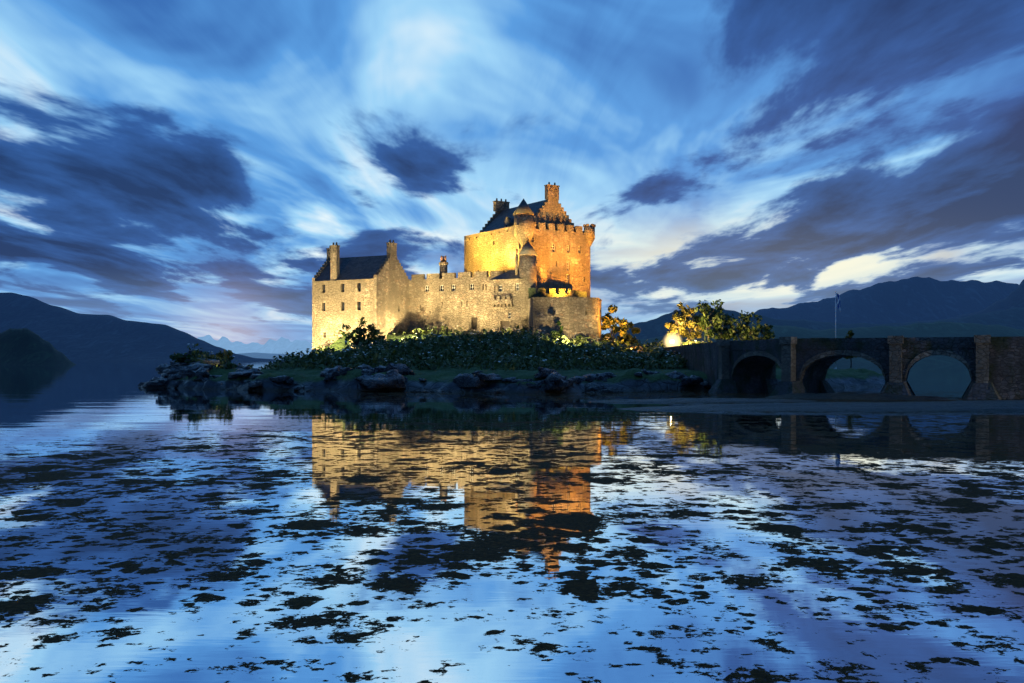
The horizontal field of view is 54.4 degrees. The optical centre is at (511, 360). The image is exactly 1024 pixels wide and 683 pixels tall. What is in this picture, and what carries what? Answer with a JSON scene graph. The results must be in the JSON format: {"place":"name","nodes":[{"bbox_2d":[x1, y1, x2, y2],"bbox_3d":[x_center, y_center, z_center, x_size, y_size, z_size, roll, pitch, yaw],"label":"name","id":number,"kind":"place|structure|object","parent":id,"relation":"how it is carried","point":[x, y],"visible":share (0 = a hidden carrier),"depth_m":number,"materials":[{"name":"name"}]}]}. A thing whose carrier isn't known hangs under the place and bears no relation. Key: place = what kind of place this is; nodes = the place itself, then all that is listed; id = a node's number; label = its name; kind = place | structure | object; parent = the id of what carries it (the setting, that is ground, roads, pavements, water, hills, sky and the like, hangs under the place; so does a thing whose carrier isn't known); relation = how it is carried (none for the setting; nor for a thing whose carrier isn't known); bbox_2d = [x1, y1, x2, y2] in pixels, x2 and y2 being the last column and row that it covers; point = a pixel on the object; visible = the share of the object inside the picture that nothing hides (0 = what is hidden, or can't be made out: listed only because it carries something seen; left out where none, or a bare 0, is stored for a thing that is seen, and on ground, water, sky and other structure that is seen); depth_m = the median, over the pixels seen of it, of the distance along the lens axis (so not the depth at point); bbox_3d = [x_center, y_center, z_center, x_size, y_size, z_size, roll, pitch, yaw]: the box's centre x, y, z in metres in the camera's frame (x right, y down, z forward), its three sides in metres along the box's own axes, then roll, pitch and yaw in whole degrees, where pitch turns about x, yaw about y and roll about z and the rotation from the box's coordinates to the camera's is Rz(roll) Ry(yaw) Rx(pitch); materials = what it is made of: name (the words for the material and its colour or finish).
{"place":"outdoors","nodes":[
{"label":"outdoors","id":0,"kind":"place"},
{"bbox_2d":[0,292,283,360],"bbox_3d":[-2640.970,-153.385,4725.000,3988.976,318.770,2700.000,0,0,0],"label":"mountain","id":1,"kind":"structure","parent":0,"point":[71,335],"depth_m":4007.12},
{"bbox_2d":[197,335,311,353],"bbox_3d":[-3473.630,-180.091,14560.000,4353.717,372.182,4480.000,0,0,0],"label":"mountains","id":2,"kind":"structure","parent":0,"point":[281,345],"depth_m":13560.07,"materials":[{"name":"blue"}]},
{"bbox_2d":[239,353,308,359],"bbox_3d":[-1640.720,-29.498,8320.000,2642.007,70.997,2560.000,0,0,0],"label":"shore","id":3,"kind":"structure","parent":0,"point":[263,355],"depth_m":7749.61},
{"bbox_2d":[0,361,1023,682],"bbox_3d":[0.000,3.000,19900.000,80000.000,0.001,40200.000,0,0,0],"label":"loch water","id":4,"kind":"structure","parent":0,"point":[178,535],"depth_m":16.97,"materials":[{"name":"blue liquid"}]},
{"bbox_2d":[0,328,75,364],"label":"hill","id":5,"kind":"structure","parent":4,"relation":"on","point":[22,346],"depth_m":670.33,"materials":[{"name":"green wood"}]},
{"bbox_2d":[665,335,1023,399],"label":"stone arch bridge","id":6,"kind":"structure","parent":4,"relation":"on","point":[994,366],"depth_m":82.18,"materials":[{"name":"grey stone"}]},
{"bbox_2d":[0,0,1023,344],"label":"sky","id":7,"kind":"structure","parent":0,"point":[192,167],"materials":[{"name":"blue"}]},
{"bbox_2d":[165,334,884,392],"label":"island terrain","id":8,"kind":"structure","parent":0,"point":[623,380],"depth_m":99.23,"materials":[{"name":"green plant"}]},
{"bbox_2d":[169,350,199,364],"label":"bush","id":9,"kind":"object","parent":8,"relation":"on","point":[180,357],"visible":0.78,"depth_m":114.27,"materials":[{"name":"green plant"}]},
{"bbox_2d":[207,349,232,362],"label":"bush","id":10,"kind":"object","parent":8,"relation":"on","point":[228,354],"visible":0.45,"depth_m":116.77,"materials":[{"name":"green plant"}]},
{"bbox_2d":[314,347,331,355],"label":"corner bush","id":11,"kind":"object","parent":8,"relation":"on","point":[327,348],"visible":0.09,"depth_m":142.19,"materials":[{"name":"green plant"}]},
{"bbox_2d":[341,317,378,347],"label":"bush","id":12,"kind":"object","parent":8,"relation":"on","point":[354,337],"visible":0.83,"depth_m":141.00,"materials":[{"name":"green plant"}]},
{"bbox_2d":[359,329,399,348],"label":"bush by south range","id":13,"kind":"object","parent":8,"relation":"on","point":[377,339],"visible":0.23,"depth_m":138.67,"materials":[{"name":"green plant"}]},
{"bbox_2d":[138,349,710,393],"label":"shore boulders","id":14,"kind":"object","parent":8,"relation":"on","point":[554,380],"visible":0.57,"depth_m":98.10,"materials":[{"name":"grey stone"}]},
{"bbox_2d":[312,240,538,349],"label":"castle building","id":15,"kind":"structure","parent":8,"relation":"on","point":[385,294],"depth_m":151.29,"materials":[{"name":"beige stone"}]},
{"bbox_2d":[184,324,779,370],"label":"mound weeds and flowers","id":16,"kind":"object","parent":8,"relation":"on","point":[584,354],"visible":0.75,"depth_m":115.33,"materials":[{"name":"green plant"}]},
{"bbox_2d":[550,321,563,338],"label":"bush","id":17,"kind":"object","parent":8,"relation":"on","point":[557,333],"visible":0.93,"depth_m":133.52,"materials":[{"name":"green plant"}]},
{"bbox_2d":[600,304,629,344],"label":"tree","id":18,"kind":"object","parent":8,"relation":"on","point":[608,320],"visible":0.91,"depth_m":141.91,"materials":[{"name":"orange plant"}]},
{"bbox_2d":[617,319,639,345],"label":"tree","id":19,"kind":"object","parent":8,"relation":"on","point":[629,338],"visible":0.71,"depth_m":145.86,"materials":[{"name":"green plant"}]},
{"bbox_2d":[667,336,677,346],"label":"floodlight","id":20,"kind":"object","parent":8,"relation":"on","point":[672,341],"visible":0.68,"depth_m":150.82,"materials":[{"name":"white glass"}]},
{"bbox_2d":[664,302,694,342],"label":"lawn tree","id":21,"kind":"object","parent":8,"relation":"on","point":[678,318],"visible":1,"depth_m":157.28,"materials":[{"name":"yellow plant"}]},
{"bbox_2d":[678,307,705,341],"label":"lawn tree","id":22,"kind":"object","parent":8,"relation":"on","point":[690,335],"visible":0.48,"depth_m":160.85,"materials":[{"name":"green plant"}]},
{"bbox_2d":[693,299,725,340],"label":"lawn tree","id":23,"kind":"object","parent":8,"relation":"on","point":[703,320],"visible":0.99,"depth_m":158.54,"materials":[{"name":"green plant"}]},
{"bbox_2d":[707,305,736,339],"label":"lawn tree","id":24,"kind":"object","parent":8,"relation":"on","point":[725,326],"visible":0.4,"depth_m":162.21,"materials":[{"name":"green plant"}]},
{"bbox_2d":[723,310,762,340],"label":"lawn tree","id":25,"kind":"object","parent":8,"relation":"on","point":[733,332],"visible":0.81,"depth_m":159.64,"materials":[{"name":"green plant"}]},
{"bbox_2d":[739,324,775,339],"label":"bush","id":26,"kind":"object","parent":8,"relation":"on","point":[767,333],"visible":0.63,"depth_m":155.91,"materials":[{"name":"green plant"}]},
{"bbox_2d":[835,291,839,368],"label":"flagpole with saltire","id":27,"kind":"object","parent":8,"relation":"on","point":[837,300],"visible":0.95,"depth_m":142.97,"materials":[{"name":"blue fabric"}]},
{"bbox_2d":[844,330,857,367],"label":"slim tree","id":28,"kind":"object","parent":8,"relation":"on","point":[850,333],"visible":0.19,"depth_m":140.59,"materials":[{"name":"green plant"}]},
{"bbox_2d":[464,182,595,296],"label":"castle keep","id":29,"kind":"structure","parent":0,"point":[553,236],"depth_m":151.57,"materials":[{"name":"stone"}]},
{"bbox_2d":[528,288,601,342],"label":"castle bastion","id":30,"kind":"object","parent":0,"point":[575,313],"depth_m":137.51,"materials":[{"name":"beige stone"}]},
{"bbox_2d":[589,392,1023,411],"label":"tidal mud banks","id":31,"kind":"object","parent":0,"point":[978,405],"visible":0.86,"depth_m":61.31,"materials":[{"name":"brown soil"}]},
{"bbox_2d":[601,307,1023,338],"bbox_3d":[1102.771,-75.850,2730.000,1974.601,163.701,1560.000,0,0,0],"label":"hill","id":32,"kind":"structure","parent":0,"point":[1011,318],"depth_m":2493.00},
{"bbox_2d":[638,321,1023,363],"bbox_3d":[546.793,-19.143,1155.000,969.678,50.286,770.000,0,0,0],"label":"hill","id":33,"kind":"structure","parent":0,"point":[943,329],"depth_m":1029.49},
{"bbox_2d":[753,277,1018,323],"bbox_3d":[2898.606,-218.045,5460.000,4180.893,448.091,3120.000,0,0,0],"label":"mountain","id":34,"kind":"structure","parent":0,"point":[913,299],"depth_m":4838.19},
{"bbox_2d":[905,279,1023,322],"bbox_3d":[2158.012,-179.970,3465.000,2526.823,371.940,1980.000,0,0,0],"label":"mountain","id":35,"kind":"structure","parent":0,"point":[1014,298],"depth_m":3170.34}
]}

